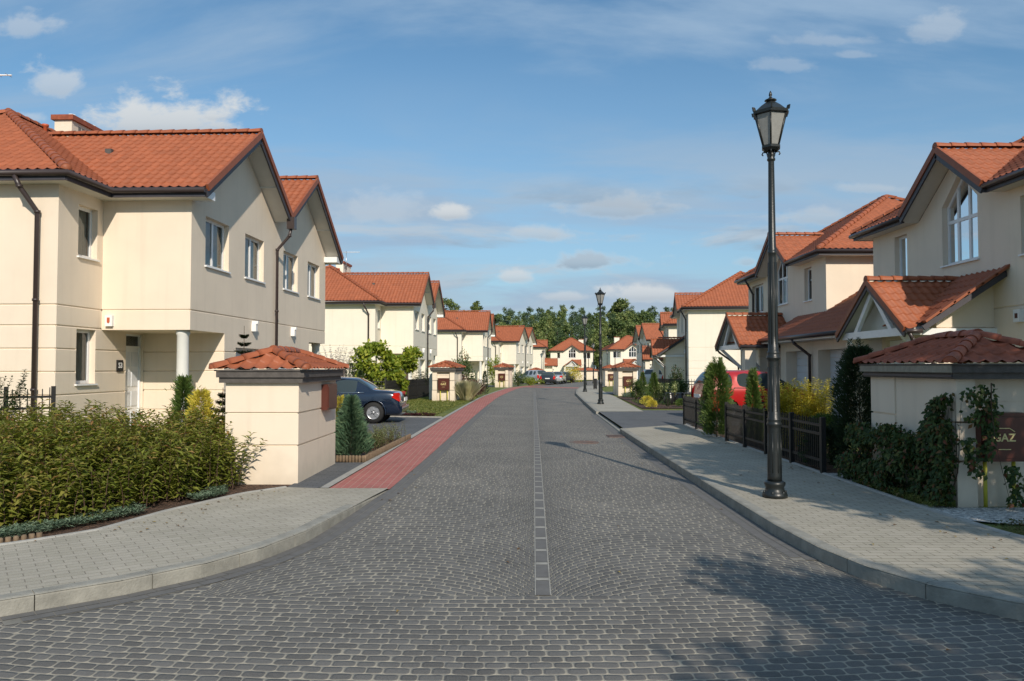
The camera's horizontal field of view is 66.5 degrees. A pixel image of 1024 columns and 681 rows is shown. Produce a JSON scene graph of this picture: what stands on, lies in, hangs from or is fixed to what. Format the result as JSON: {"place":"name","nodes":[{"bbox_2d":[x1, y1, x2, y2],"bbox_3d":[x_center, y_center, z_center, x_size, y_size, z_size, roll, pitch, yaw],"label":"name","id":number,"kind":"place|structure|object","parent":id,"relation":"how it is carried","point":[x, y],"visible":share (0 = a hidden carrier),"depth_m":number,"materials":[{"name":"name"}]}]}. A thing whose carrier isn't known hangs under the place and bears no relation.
{"place":"outdoors","nodes":[
{"label":"outdoors","id":0,"kind":"place"},
{"bbox_2d":[0,474,289,542],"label":"garden ground","id":1,"kind":"structure","parent":0,"point":[162,504],"depth_m":9.06,"materials":[{"name":"brown soil"}]},
{"bbox_2d":[0,369,32,419],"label":"rose bush","id":2,"kind":"object","parent":1,"relation":"on","point":[15,397],"visible":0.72,"depth_m":12.66,"materials":[{"name":"green plant"}]},
{"bbox_2d":[0,532,42,542],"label":"log roll edging","id":3,"kind":"object","parent":1,"relation":"on","point":[24,536],"visible":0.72,"depth_m":7.22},
{"bbox_2d":[0,501,146,537],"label":"creeping juniper","id":4,"kind":"object","parent":1,"relation":"on","point":[10,530],"visible":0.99,"depth_m":7.83,"materials":[{"name":"green plant"}]},
{"bbox_2d":[0,397,266,526],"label":"hedge","id":5,"kind":"object","parent":1,"relation":"on","point":[53,463],"visible":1,"depth_m":9.06,"materials":[{"name":"green plant"}]},
{"bbox_2d":[0,486,285,545],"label":"pavement edging","id":6,"kind":"object","parent":1,"relation":"on","point":[96,529],"visible":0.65,"depth_m":8.13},
{"bbox_2d":[164,374,199,460],"bbox_3d":[-5.417,1.286,12.862,0.695,1.540,0.663,0,-2,0],"label":"thuja","id":7,"kind":"object","parent":1,"relation":"on","point":[184,385],"visible":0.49,"depth_m":12.81,"materials":[{"name":"green plant"}]},
{"bbox_2d":[184,387,217,423],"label":"golden conifer","id":8,"kind":"object","parent":1,"relation":"on","point":[197,397],"visible":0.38,"depth_m":12.61,"materials":[{"name":"plant"}]},
{"bbox_2d":[186,484,227,499],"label":"creeping juniper","id":9,"kind":"object","parent":1,"relation":"on","point":[203,493],"visible":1,"depth_m":9.70,"materials":[{"name":"green plant"}]},
{"bbox_2d":[210,392,225,454],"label":"spruce","id":10,"kind":"object","parent":1,"relation":"on","point":[222,395],"visible":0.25,"depth_m":12.43,"materials":[{"name":"green plant"}]},
{"bbox_2d":[208,345,348,484],"bbox_3d":[-3.470,1.096,11.965,1.425,2.020,2.605,0,-2,1],"label":"gas kiosk","id":11,"kind":"object","parent":1,"relation":"on","point":[288,413],"visible":0.99,"depth_m":10.87,"materials":[{"name":"paint"}]},
{"bbox_2d":[0,487,386,599],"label":"pavement","id":12,"kind":"structure","parent":0,"point":[227,524],"depth_m":7.30,"materials":[{"name":"concrete"}]},
{"bbox_2d":[288,462,363,487],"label":"path","id":13,"kind":"structure","parent":0,"point":[328,474],"depth_m":11.60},
{"bbox_2d":[224,417,440,437],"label":"driveway","id":14,"kind":"structure","parent":0,"point":[413,425],"depth_m":21.91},
{"bbox_2d":[336,377,408,422],"bbox_3d":[-5.197,1.749,23.054,4.144,1.364,1.863,0,-2,0],"label":"parked car","id":15,"kind":"object","parent":14,"relation":"on","point":[379,405],"visible":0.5,"depth_m":22.27,"materials":[{"name":"blue paint"}]},
{"bbox_2d":[164,377,598,453],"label":"garden ground","id":16,"kind":"structure","parent":0,"point":[447,412],"depth_m":39.12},
{"bbox_2d":[0,386,55,417],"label":"picket fence","id":17,"kind":"object","parent":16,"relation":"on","point":[53,393],"visible":0.34,"depth_m":13.72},
{"bbox_2d":[0,108,343,431],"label":"gabled house","id":18,"kind":"structure","parent":16,"relation":"on","point":[120,286],"depth_m":17.50,"materials":[{"name":"beige paint"}]},
{"bbox_2d":[74,329,97,385],"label":"window","id":19,"kind":"structure","parent":18,"relation":"in","point":[80,381],"depth_m":16.96,"materials":[{"name":"white glass"}]},
{"bbox_2d":[77,206,99,261],"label":"window","id":20,"kind":"structure","parent":18,"relation":"in","point":[82,215],"depth_m":17.04,"materials":[{"name":"white glass"}]},
{"bbox_2d":[125,334,140,424],"bbox_3d":[-9.134,1.043,18.685,0.142,2.380,0.800,0,-2,2],"label":"door","id":21,"kind":"structure","parent":18,"relation":"in","point":[133,342],"depth_m":18.80,"materials":[{"name":"white paint"}]},
{"bbox_2d":[204,218,230,273],"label":"window","id":22,"kind":"structure","parent":18,"relation":"in","point":[212,232],"depth_m":18.87,"materials":[{"name":"white glass"}]},
{"bbox_2d":[244,236,265,283],"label":"window","id":23,"kind":"structure","parent":18,"relation":"in","point":[249,246],"depth_m":21.21,"materials":[{"name":"white glass"}]},
{"bbox_2d":[283,252,298,293],"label":"window","id":24,"kind":"structure","parent":18,"relation":"in","point":[286,261],"depth_m":24.49,"materials":[{"name":"white glass"}]},
{"bbox_2d":[307,263,320,299],"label":"window","id":25,"kind":"structure","parent":18,"relation":"in","point":[310,266],"depth_m":26.91,"materials":[{"name":"white glass"}]},
{"bbox_2d":[216,326,254,415],"bbox_3d":[-5.133,0.923,15.026,1.287,2.412,1.106,2,-3,-42],"label":"spruce","id":26,"kind":"object","parent":16,"relation":"on","point":[243,344],"visible":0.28,"depth_m":14.95,"materials":[{"name":"green plant"}]},
{"bbox_2d":[319,345,358,376],"bbox_3d":[-6.674,1.376,30.070,1.556,2.486,1.390,0,-2,0],"label":"shrub","id":27,"kind":"object","parent":16,"relation":"on","point":[344,373],"visible":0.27,"depth_m":30.16,"materials":[{"name":"white plant"}]},
{"bbox_2d":[335,439,394,461],"bbox_3d":[-3.460,2.130,15.387,2.280,0.001,4.300,0,-2,0],"label":"planting bed","id":28,"kind":"object","parent":16,"relation":"on","point":[363,453],"visible":0.17,"depth_m":14.86,"materials":[{"name":"soil"}]},
{"bbox_2d":[334,393,374,455],"bbox_3d":[-2.842,1.509,13.828,0.880,1.161,0.916,-1,-2,18],"label":"juniper","id":29,"kind":"object","parent":28,"relation":"on","point":[350,412],"visible":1,"depth_m":13.72,"materials":[{"name":"green plant"}]},
{"bbox_2d":[367,426,393,451],"bbox_3d":[-2.679,1.892,15.237,0.681,0.450,1.197,0,-2,0],"label":"shrub","id":30,"kind":"object","parent":28,"relation":"on","point":[376,444],"visible":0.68,"depth_m":15.20,"materials":[{"name":"green plant"}]},
{"bbox_2d":[368,422,405,442],"bbox_3d":[-2.655,1.945,16.593,0.891,0.436,1.181,1,-2,-28],"label":"shrub","id":31,"kind":"object","parent":28,"relation":"on","point":[392,434],"visible":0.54,"depth_m":16.65,"materials":[{"name":"green plant"}]},
{"bbox_2d":[336,434,410,461],"bbox_3d":[-2.399,2.095,15.359,0.521,0.152,4.330,0,-2,9],"label":"log roll edging","id":32,"kind":"object","parent":16,"relation":"on","point":[369,455],"visible":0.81,"depth_m":13.81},
{"bbox_2d":[349,338,399,387],"bbox_3d":[-6.244,1.405,36.041,2.150,3.034,2.548,-1,-2,27],"label":"catalpa tree","id":33,"kind":"object","parent":16,"relation":"on","point":[367,352],"visible":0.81,"depth_m":35.58,"materials":[{"name":"green plant"}]},
{"bbox_2d":[309,261,444,387],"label":"gabled house","id":34,"kind":"structure","parent":16,"relation":"on","point":[398,311],"depth_m":47.71,"materials":[{"name":"white paint"}]},
{"bbox_2d":[379,362,409,393],"bbox_3d":[-5.446,1.938,35.903,1.427,1.958,1.496,0,-2,0],"label":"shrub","id":35,"kind":"object","parent":16,"relation":"on","point":[398,376],"visible":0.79,"depth_m":35.55,"materials":[{"name":"green plant"}]},
{"bbox_2d":[392,345,422,399],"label":"catalpa tree","id":36,"kind":"object","parent":16,"relation":"on","point":[407,361],"visible":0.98,"depth_m":36.95,"materials":[{"name":"green plant"}]},
{"bbox_2d":[386,378,428,398],"bbox_3d":[-4.900,2.364,37.441,0.070,1.050,7.156,0,-2,9],"label":"picket fence","id":37,"kind":"object","parent":16,"relation":"on","point":[418,388],"visible":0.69,"depth_m":38.38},
{"bbox_2d":[428,360,465,401],"bbox_3d":[-3.131,1.968,37.805,1.455,2.026,2.605,0,-2,5],"label":"gas kiosk","id":38,"kind":"object","parent":16,"relation":"on","point":[445,380],"visible":0.99,"depth_m":36.74,"materials":[{"name":"paint"}]},
{"bbox_2d":[443,297,459,311],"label":"tall tree","id":39,"kind":"object","parent":16,"relation":"on","point":[451,305],"visible":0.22,"depth_m":189.40,"materials":[{"name":"green plant"}]},
{"bbox_2d":[449,348,475,379],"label":"spruce tree","id":40,"kind":"object","parent":16,"relation":"on","point":[466,364],"visible":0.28,"depth_m":45.17,"materials":[{"name":"green plant"}]},
{"bbox_2d":[435,310,495,383],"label":"gabled house","id":41,"kind":"structure","parent":16,"relation":"on","point":[471,333],"depth_m":79.09,"materials":[{"name":"white paint"}]},
{"bbox_2d":[453,379,481,400],"bbox_3d":[-2.205,2.336,37.107,1.880,1.043,1.687,0,-2,0],"label":"grass clump","id":42,"kind":"object","parent":16,"relation":"on","point":[467,390],"visible":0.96,"depth_m":36.81,"materials":[{"name":"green plant"}]},
{"bbox_2d":[484,355,499,385],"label":"shrub","id":43,"kind":"object","parent":16,"relation":"on","point":[491,370],"visible":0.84,"depth_m":67.26,"materials":[{"name":"green plant"}]},
{"bbox_2d":[493,363,514,387],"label":"gas kiosk","id":44,"kind":"object","parent":16,"relation":"on","point":[503,374],"visible":0.98,"depth_m":62.92,"materials":[{"name":"paint"}]},
{"bbox_2d":[512,370,529,385],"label":"shrub","id":45,"kind":"object","parent":16,"relation":"on","point":[515,380],"visible":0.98,"depth_m":69.20,"materials":[{"name":"green plant"}]},
{"bbox_2d":[532,340,557,371],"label":"canopy house","id":46,"kind":"structure","parent":16,"relation":"on","point":[541,360],"depth_m":128.88,"materials":[{"name":"white paint"}]},
{"bbox_2d":[548,338,595,371],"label":"canopy house","id":47,"kind":"structure","parent":16,"relation":"on","point":[569,352],"depth_m":158.01,"materials":[{"name":"white paint"}]},
{"bbox_2d":[564,365,582,382],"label":"shrub","id":48,"kind":"object","parent":16,"relation":"on","point":[574,373],"visible":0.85,"depth_m":106.02,"materials":[{"name":"plant"}]},
{"bbox_2d":[573,368,598,379],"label":"gas kiosk","id":49,"kind":"object","parent":16,"relation":"on","point":[589,374],"visible":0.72,"depth_m":135.78,"materials":[{"name":"paint"}]},
{"bbox_2d":[330,385,539,488],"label":"walkway","id":50,"kind":"structure","parent":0,"point":[391,469],"depth_m":14.59,"materials":[{"name":"brick"}]},
{"bbox_2d":[320,385,529,487],"bbox_3d":[-0.678,3.251,45.202,1.734,0.225,69.757,0,-2,4],"label":"walkway edging","id":51,"kind":"object","parent":50,"relation":"on","point":[341,477],"visible":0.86,"depth_m":13.71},
{"bbox_2d":[407,396,477,414],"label":"grass","id":52,"kind":"structure","parent":0,"point":[434,408],"depth_m":32.61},
{"bbox_2d":[319,379,621,489],"bbox_3d":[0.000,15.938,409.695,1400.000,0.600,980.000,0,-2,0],"label":"ground","id":53,"kind":"structure","parent":0,"point":[474,401],"depth_m":24.53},
{"bbox_2d":[0,490,386,616],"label":"kerb","id":54,"kind":"structure","parent":53,"relation":"on","point":[56,598],"depth_m":6.15,"materials":[{"name":"concrete"}]},
{"bbox_2d":[0,380,1023,680],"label":"road","id":55,"kind":"structure","parent":0,"point":[662,576],"depth_m":5.59,"materials":[{"name":"stone"}]},
{"bbox_2d":[0,407,489,625],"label":"road gutter","id":56,"kind":"object","parent":55,"relation":"on","point":[349,522],"visible":1,"depth_m":6.95,"materials":[{"name":"stone"}]},
{"bbox_2d":[534,392,550,594],"bbox_3d":[0.872,2.668,29.106,0.124,0.065,46.521,0,-2,2],"label":"line","id":57,"kind":"object","parent":55,"relation":"on","point":[541,566],"visible":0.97,"depth_m":8.35,"materials":[{"name":"stone"}]},
{"bbox_2d":[576,385,599,413],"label":"kerb","id":58,"kind":"structure","parent":55,"relation":"on","point":[593,408],"depth_m":34.14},
{"bbox_2d":[591,415,817,560],"bbox_3d":[2.709,2.307,17.526,0.341,0.009,21.215,0,-2,1],"label":"road gutter","id":59,"kind":"object","parent":55,"relation":"on","point":[765,536],"visible":0.99,"depth_m":9.42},
{"bbox_2d":[620,428,1023,620],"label":"kerb","id":60,"kind":"structure","parent":55,"relation":"on","point":[974,601],"depth_m":6.44,"materials":[{"name":"concrete"}]},
{"bbox_2d":[0,0,1023,368],"label":"sky","id":61,"kind":"structure","parent":0,"point":[518,155],"materials":[{"name":"blue"}]},
{"bbox_2d":[490,325,536,382],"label":"gabled house","id":62,"kind":"structure","parent":0,"point":[513,345],"depth_m":106.17,"materials":[{"name":"white paint"}]},
{"bbox_2d":[35,438,1007,650],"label":"fallen leaves","id":63,"kind":"object","parent":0,"point":[519,548],"visible":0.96,"depth_m":8.43,"materials":[{"name":"brown plant"}]},
{"bbox_2d":[453,304,672,376],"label":"wood","id":64,"kind":"object","parent":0,"point":[544,326],"depth_m":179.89,"materials":[{"name":"plant"}]},
{"bbox_2d":[578,380,641,410],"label":"pavement","id":65,"kind":"structure","parent":0,"point":[611,402],"depth_m":36.27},
{"bbox_2d":[581,314,588,391],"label":"street lamp","id":66,"kind":"object","parent":65,"relation":"on","point":[584,318],"visible":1,"depth_m":50.54,"materials":[{"name":"metal"}]},
{"bbox_2d":[595,288,605,403],"bbox_3d":[3.840,0.218,33.912,0.503,5.060,0.501,1,-2,-17],"label":"street lamp","id":67,"kind":"object","parent":65,"relation":"on","point":[600,294],"visible":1,"depth_m":33.85,"materials":[{"name":"metal"}]},
{"bbox_2d":[602,365,618,386],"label":"gas kiosk","id":68,"kind":"object","parent":65,"relation":"on","point":[607,376],"visible":0.75,"depth_m":70.82,"materials":[{"name":"paint"}]},
{"bbox_2d":[605,298,633,331],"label":"tall tree","id":69,"kind":"object","parent":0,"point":[620,306],"visible":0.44,"depth_m":195.89,"materials":[{"name":"green plant"}]},
{"bbox_2d":[603,386,691,409],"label":"garden ground","id":70,"kind":"structure","parent":0,"point":[608,389],"depth_m":36.86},
{"bbox_2d":[602,335,637,378],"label":"canopy house","id":71,"kind":"structure","parent":70,"relation":"on","point":[622,349],"depth_m":146.15,"materials":[{"name":"white paint"}]},
{"bbox_2d":[610,361,640,395],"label":"gas kiosk","id":72,"kind":"object","parent":70,"relation":"on","point":[622,377],"visible":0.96,"depth_m":44.20,"materials":[{"name":"paint"}]},
{"bbox_2d":[632,323,662,379],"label":"gabled house","id":73,"kind":"structure","parent":70,"relation":"on","point":[644,333],"depth_m":102.54,"materials":[{"name":"white paint"}]},
{"bbox_2d":[617,396,682,408],"bbox_3d":[7.356,2.837,36.323,3.967,0.001,12.617,0,-2,3],"label":"planting bed","id":74,"kind":"object","parent":70,"relation":"on","point":[627,399],"visible":0.33,"depth_m":32.55,"materials":[{"name":"soil"}]},
{"bbox_2d":[628,378,645,399],"bbox_3d":[6.110,2.353,37.834,0.932,1.098,1.106,0,-2,0],"label":"shrub","id":75,"kind":"object","parent":74,"relation":"on","point":[637,389],"visible":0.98,"depth_m":37.84,"materials":[{"name":"green plant"}]},
{"bbox_2d":[645,372,661,398],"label":"thuja","id":76,"kind":"object","parent":74,"relation":"on","point":[652,381],"visible":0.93,"depth_m":38.19,"materials":[{"name":"green plant"}]},
{"bbox_2d":[650,382,670,399],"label":"shrub","id":77,"kind":"object","parent":74,"relation":"on","point":[661,386],"visible":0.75,"depth_m":38.10,"materials":[{"name":"green plant"}]},
{"bbox_2d":[663,378,689,395],"bbox_3d":[7.863,2.358,37.348,1.242,1.140,1.153,0,-2,0],"label":"shrub","id":78,"kind":"object","parent":74,"relation":"on","point":[683,387],"visible":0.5,"depth_m":37.12,"materials":[{"name":"green plant"}]},
{"bbox_2d":[639,369,662,384],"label":"parked car","id":79,"kind":"object","parent":70,"relation":"on","point":[647,372],"visible":0.21,"depth_m":61.57,"materials":[{"name":"grey paint"}]},
{"bbox_2d":[642,312,676,385],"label":"canopy house","id":80,"kind":"structure","parent":70,"relation":"on","point":[667,325],"depth_m":71.24,"materials":[{"name":"white paint"}]},
{"bbox_2d":[650,271,748,391],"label":"canopy house","id":81,"kind":"structure","parent":70,"relation":"on","point":[690,351],"depth_m":50.90,"materials":[{"name":"white paint"}]},
{"bbox_2d":[715,194,904,380],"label":"canopy house","id":82,"kind":"structure","parent":70,"relation":"on","point":[827,268],"depth_m":28.92,"materials":[{"name":"beige paint"}]},
{"bbox_2d":[755,284,762,312],"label":"window","id":83,"kind":"structure","parent":82,"relation":"in","point":[760,286],"depth_m":33.54,"materials":[{"name":"white plastic"}]},
{"bbox_2d":[778,262,787,305],"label":"window","id":84,"kind":"structure","parent":82,"relation":"in","point":[783,278],"depth_m":30.68,"materials":[{"name":"white plastic"}]},
{"bbox_2d":[600,410,796,427],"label":"driveway","id":85,"kind":"structure","parent":0,"point":[635,419],"depth_m":24.91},
{"bbox_2d":[691,370,815,414],"bbox_3d":[7.696,1.709,24.754,3.792,1.560,1.784,0,-2,-6],"label":"parked car","id":86,"kind":"object","parent":85,"relation":"on","point":[737,378],"visible":0.17,"depth_m":24.05,"materials":[{"name":"red paint"}]},
{"bbox_2d":[621,424,1023,603],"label":"pavement","id":87,"kind":"structure","parent":0,"point":[841,514],"depth_m":8.16,"materials":[{"name":"concrete"}]},
{"bbox_2d":[751,91,789,498],"bbox_3d":[3.240,-0.602,9.706,0.503,5.060,0.501,0,-2,0],"label":"street lamp","id":88,"kind":"object","parent":87,"relation":"on","point":[770,115],"visible":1,"depth_m":9.64,"materials":[{"name":"metal"}]},
{"bbox_2d":[690,425,1023,534],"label":"garden ground","id":89,"kind":"structure","parent":0,"point":[1008,529],"depth_m":8.03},
{"bbox_2d":[693,426,839,472],"bbox_3d":[5.510,2.166,16.336,1.580,0.001,10.000,0,-2,0],"label":"planting bed","id":90,"kind":"object","parent":89,"relation":"on","point":[829,469],"visible":0.17,"depth_m":13.18,"materials":[{"name":"brown plant"}]},
{"bbox_2d":[697,356,734,436],"bbox_3d":[4.727,1.288,17.939,0.932,1.880,0.890,0,-2,0],"label":"thuja","id":91,"kind":"object","parent":90,"relation":"on","point":[715,370],"visible":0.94,"depth_m":17.85,"materials":[{"name":"green plant"}]},
{"bbox_2d":[741,367,763,440],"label":"thuja","id":92,"kind":"object","parent":90,"relation":"on","point":[752,392],"visible":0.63,"depth_m":16.30,"materials":[{"name":"green plant"}]},
{"bbox_2d":[756,381,812,454],"bbox_3d":[4.976,1.363,14.302,0.827,1.443,0.836,0,-2,0],"label":"golden conifer","id":93,"kind":"object","parent":90,"relation":"on","point":[785,404],"visible":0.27,"depth_m":14.18,"materials":[{"name":"plant"}]},
{"bbox_2d":[787,377,833,451],"bbox_3d":[5.543,1.380,14.414,0.975,1.418,1.031,-1,-2,30],"label":"golden conifer","id":94,"kind":"object","parent":90,"relation":"on","point":[816,406],"visible":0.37,"depth_m":14.26,"materials":[{"name":"plant"}]},
{"bbox_2d":[798,412,837,458],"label":"spreading juniper","id":95,"kind":"object","parent":90,"relation":"on","point":[829,420],"visible":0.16,"depth_m":13.12,"materials":[{"name":"green plant"}]},
{"bbox_2d":[796,424,843,465],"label":"spreading juniper","id":96,"kind":"object","parent":90,"relation":"on","point":[830,435],"visible":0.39,"depth_m":12.41,"materials":[{"name":"green plant"}]},
{"bbox_2d":[827,336,879,465],"bbox_3d":[5.307,0.981,11.962,0.935,2.090,0.940,1,-2,-26],"label":"thuja","id":97,"kind":"object","parent":90,"relation":"on","point":[845,410],"visible":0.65,"depth_m":11.91,"materials":[{"name":"green plant"}]},
{"bbox_2d":[758,291,881,424],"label":"double garage","id":98,"kind":"structure","parent":89,"relation":"on","point":[811,337],"depth_m":25.12,"materials":[{"name":"paint"}]},
{"bbox_2d":[797,352,807,390],"bbox_3d":[10.090,1.446,26.616,0.080,2.152,2.000,0,-2,0],"label":"garage door","id":99,"kind":"structure","parent":98,"relation":"in","point":[802,372],"depth_m":27.11,"materials":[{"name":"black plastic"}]},
{"bbox_2d":[830,349,845,415],"bbox_3d":[10.105,1.344,23.618,0.050,2.152,2.200,0,-2,0],"label":"garage door","id":100,"kind":"structure","parent":98,"relation":"in","point":[833,353],"depth_m":24.42,"materials":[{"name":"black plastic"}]},
{"bbox_2d":[684,424,1023,538],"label":"pavement edging","id":101,"kind":"object","parent":89,"relation":"on","point":[936,511],"visible":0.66,"depth_m":9.29,"materials":[{"name":"concrete"}]},
{"bbox_2d":[683,395,712,434],"bbox_3d":[4.760,1.888,20.148,0.070,0.830,3.271,0,-2,1],"label":"picket fence","id":102,"kind":"object","parent":101,"relation":"on","point":[691,405],"visible":0.63,"depth_m":20.74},
{"bbox_2d":[724,402,826,472],"bbox_3d":[4.680,1.678,14.376,0.070,0.860,5.220,0,-2,0],"label":"picket fence","id":103,"kind":"object","parent":101,"relation":"on","point":[736,416],"visible":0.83,"depth_m":13.36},
{"bbox_2d":[857,478,955,507],"bbox_3d":[4.898,1.879,9.765,0.479,0.117,1.981,0,-2,0],"label":"ground cover","id":104,"kind":"object","parent":89,"relation":"on","point":[919,500],"visible":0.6,"depth_m":9.42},
{"bbox_2d":[835,136,1023,429],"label":"canopy house","id":105,"kind":"structure","parent":89,"relation":"on","point":[946,236],"depth_m":17.82,"materials":[{"name":"beige paint"}]},
{"bbox_2d":[895,235,907,281],"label":"window","id":106,"kind":"structure","parent":105,"relation":"in","point":[902,240],"depth_m":21.08,"materials":[{"name":"white glass"}]},
{"bbox_2d":[940,179,979,267],"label":"window","id":107,"kind":"structure","parent":105,"relation":"in","point":[962,213],"depth_m":18.30,"materials":[{"name":"white glass"}]},
{"bbox_2d":[853,329,1023,506],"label":"gas kiosk","id":108,"kind":"object","parent":89,"relation":"on","point":[903,394],"visible":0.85,"depth_m":9.15,"materials":[{"name":"paint"}]},
{"bbox_2d":[833,383,1023,508],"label":"creeper","id":109,"kind":"object","parent":108,"relation":"attached to","point":[891,464],"visible":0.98,"depth_m":9.22,"materials":[{"name":"green plant"}]},
{"bbox_2d":[921,504,1023,523],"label":"gravel strip","id":110,"kind":"object","parent":89,"relation":"on","point":[988,514],"visible":0.8,"depth_m":8.57,"materials":[{"name":"gravel"}]},
{"bbox_2d":[990,518,1023,533],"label":"ground cover","id":111,"kind":"object","parent":89,"relation":"on","point":[1021,524],"visible":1,"depth_m":7.75,"materials":[{"name":"green plant"}]},
{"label":"driveway","id":112,"kind":"structure","parent":0,"visible":0},
{"bbox_2d":[518,370,545,383],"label":"parked car","id":113,"kind":"object","parent":112,"relation":"on","point":[536,374],"visible":0.34,"depth_m":90.50,"materials":[{"name":"grey paint"}]},
{"bbox_2d":[540,372,556,383],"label":"parked car","id":114,"kind":"object","parent":112,"relation":"on","point":[547,377],"visible":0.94,"depth_m":87.91,"materials":[{"name":"black paint"}]},
{"label":"planting bed","id":115,"kind":"structure","parent":0,"visible":0},
{"bbox_2d":[391,412,435,415],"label":"red border plants","id":116,"kind":"object","parent":115,"relation":"on","point":[421,414],"visible":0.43,"depth_m":25.35,"materials":[{"name":"purple plant"}]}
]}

